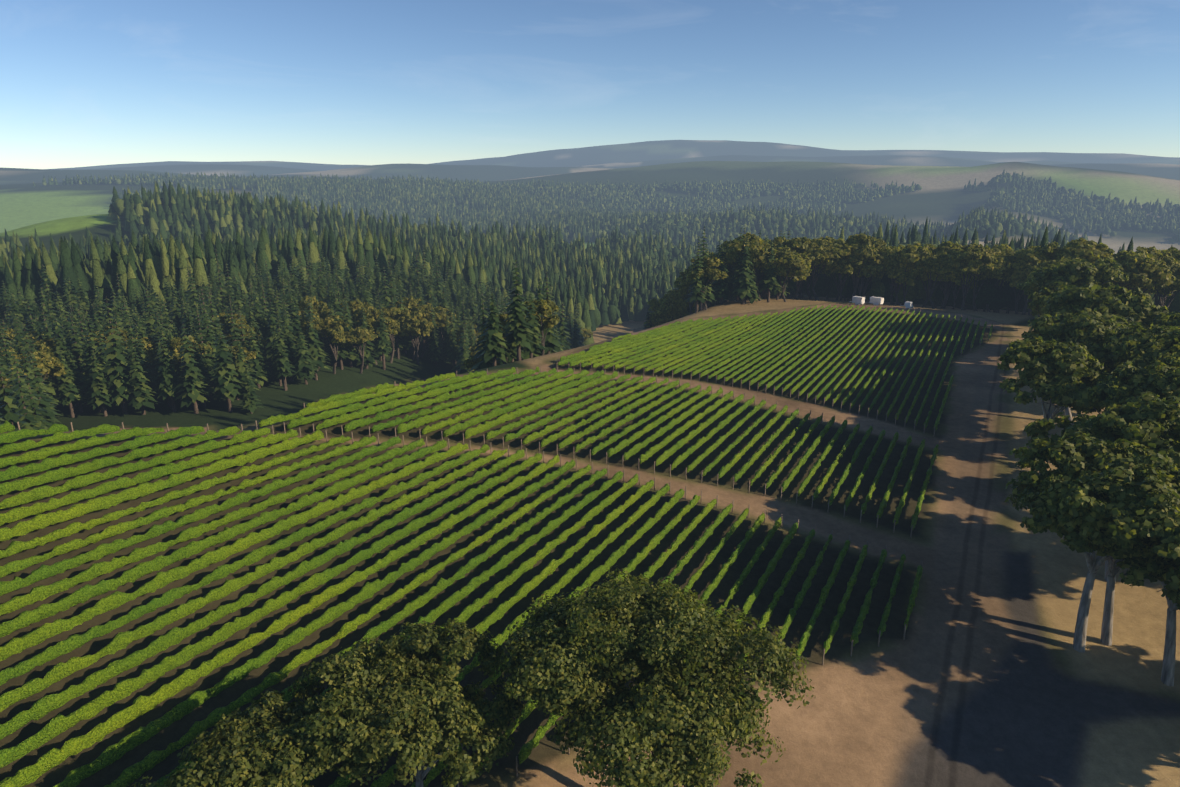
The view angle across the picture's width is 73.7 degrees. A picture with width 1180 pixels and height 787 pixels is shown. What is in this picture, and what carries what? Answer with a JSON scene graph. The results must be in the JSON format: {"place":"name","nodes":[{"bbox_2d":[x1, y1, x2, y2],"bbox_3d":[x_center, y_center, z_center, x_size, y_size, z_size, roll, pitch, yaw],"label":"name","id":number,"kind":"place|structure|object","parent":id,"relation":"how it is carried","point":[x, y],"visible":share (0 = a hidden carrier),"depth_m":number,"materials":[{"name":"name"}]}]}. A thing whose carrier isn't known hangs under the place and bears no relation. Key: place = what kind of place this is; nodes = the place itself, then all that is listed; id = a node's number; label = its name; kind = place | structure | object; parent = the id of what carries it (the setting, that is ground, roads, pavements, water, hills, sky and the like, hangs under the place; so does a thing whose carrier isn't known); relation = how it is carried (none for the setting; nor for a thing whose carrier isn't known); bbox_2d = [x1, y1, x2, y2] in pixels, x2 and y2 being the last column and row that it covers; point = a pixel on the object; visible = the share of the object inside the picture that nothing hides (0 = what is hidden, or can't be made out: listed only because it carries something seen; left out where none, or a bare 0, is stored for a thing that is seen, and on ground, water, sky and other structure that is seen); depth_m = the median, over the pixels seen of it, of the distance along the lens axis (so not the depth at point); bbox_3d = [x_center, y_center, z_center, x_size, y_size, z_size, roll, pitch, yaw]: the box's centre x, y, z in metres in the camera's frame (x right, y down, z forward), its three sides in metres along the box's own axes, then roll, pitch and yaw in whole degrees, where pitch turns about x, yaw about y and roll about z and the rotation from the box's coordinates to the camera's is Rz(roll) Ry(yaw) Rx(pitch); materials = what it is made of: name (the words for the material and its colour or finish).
{"place":"outdoors","nodes":[
{"label":"outdoors","id":0,"kind":"place"},
{"bbox_2d":[0,140,1179,786],"bbox_3d":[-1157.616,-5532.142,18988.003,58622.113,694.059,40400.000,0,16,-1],"label":"ground","id":1,"kind":"structure","parent":0,"point":[984,674],"depth_m":96.72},
{"bbox_2d":[0,243,794,407],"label":"broadleaf trees","id":2,"kind":"object","parent":1,"relation":"on","point":[411,314],"depth_m":255.07,"materials":[{"name":"green plant"}]},
{"bbox_2d":[0,225,804,429],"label":"conifer trees","id":3,"kind":"object","parent":1,"relation":"on","point":[137,378],"depth_m":240.71,"materials":[{"name":"green plant"}]},
{"bbox_2d":[0,420,922,786],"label":"vines","id":4,"kind":"object","parent":1,"relation":"on","point":[58,724],"visible":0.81,"depth_m":80.15,"materials":[{"name":"green plant"}]},
{"bbox_2d":[133,565,813,786],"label":"trees","id":5,"kind":"object","parent":1,"relation":"on","point":[386,698],"depth_m":51.55,"materials":[{"name":"green plant"}]},
{"bbox_2d":[17,303,992,786],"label":"vine posts","id":6,"kind":"object","parent":1,"relation":"on","point":[685,475],"visible":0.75,"depth_m":112.41,"materials":[{"name":"brown wood"}]},
{"bbox_2d":[0,169,1179,344],"bbox_3d":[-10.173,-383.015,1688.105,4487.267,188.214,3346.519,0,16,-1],"label":"distant forest","id":7,"kind":"object","parent":1,"relation":"on","point":[630,264],"visible":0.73,"depth_m":778.13,"materials":[{"name":"green plant"}]},
{"bbox_2d":[259,366,938,530],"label":"vines","id":8,"kind":"object","parent":1,"relation":"on","point":[347,399],"visible":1,"depth_m":125.62,"materials":[{"name":"green plant"}]},
{"bbox_2d":[557,305,992,429],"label":"vines","id":9,"kind":"object","parent":1,"relation":"on","point":[655,336],"visible":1,"depth_m":187.29,"materials":[{"name":"green plant"}]},
{"bbox_2d":[849,296,864,304],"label":"trailer","id":10,"kind":"object","parent":1,"relation":"on","point":[858,300],"visible":0.94,"depth_m":269.03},
{"bbox_2d":[868,296,883,305],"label":"trailer","id":11,"kind":"object","parent":1,"relation":"on","point":[877,301],"visible":0.94,"depth_m":270.74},
{"bbox_2d":[900,301,913,307],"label":"trailer","id":12,"kind":"object","parent":1,"relation":"on","point":[907,304],"visible":0.96,"depth_m":263.74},
{"bbox_2d":[644,232,1179,326],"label":"hilltop trees","id":13,"kind":"object","parent":1,"relation":"on","point":[1142,268],"depth_m":271.72,"materials":[{"name":"green plant"}]},
{"bbox_2d":[997,258,1179,685],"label":"trees","id":14,"kind":"object","parent":1,"relation":"on","point":[1109,485],"depth_m":91.26,"materials":[{"name":"green plant"}]},
{"bbox_2d":[0,0,1179,168],"label":"sky","id":15,"kind":"structure","parent":0,"point":[84,83],"materials":[{"name":"blue"}]}
]}

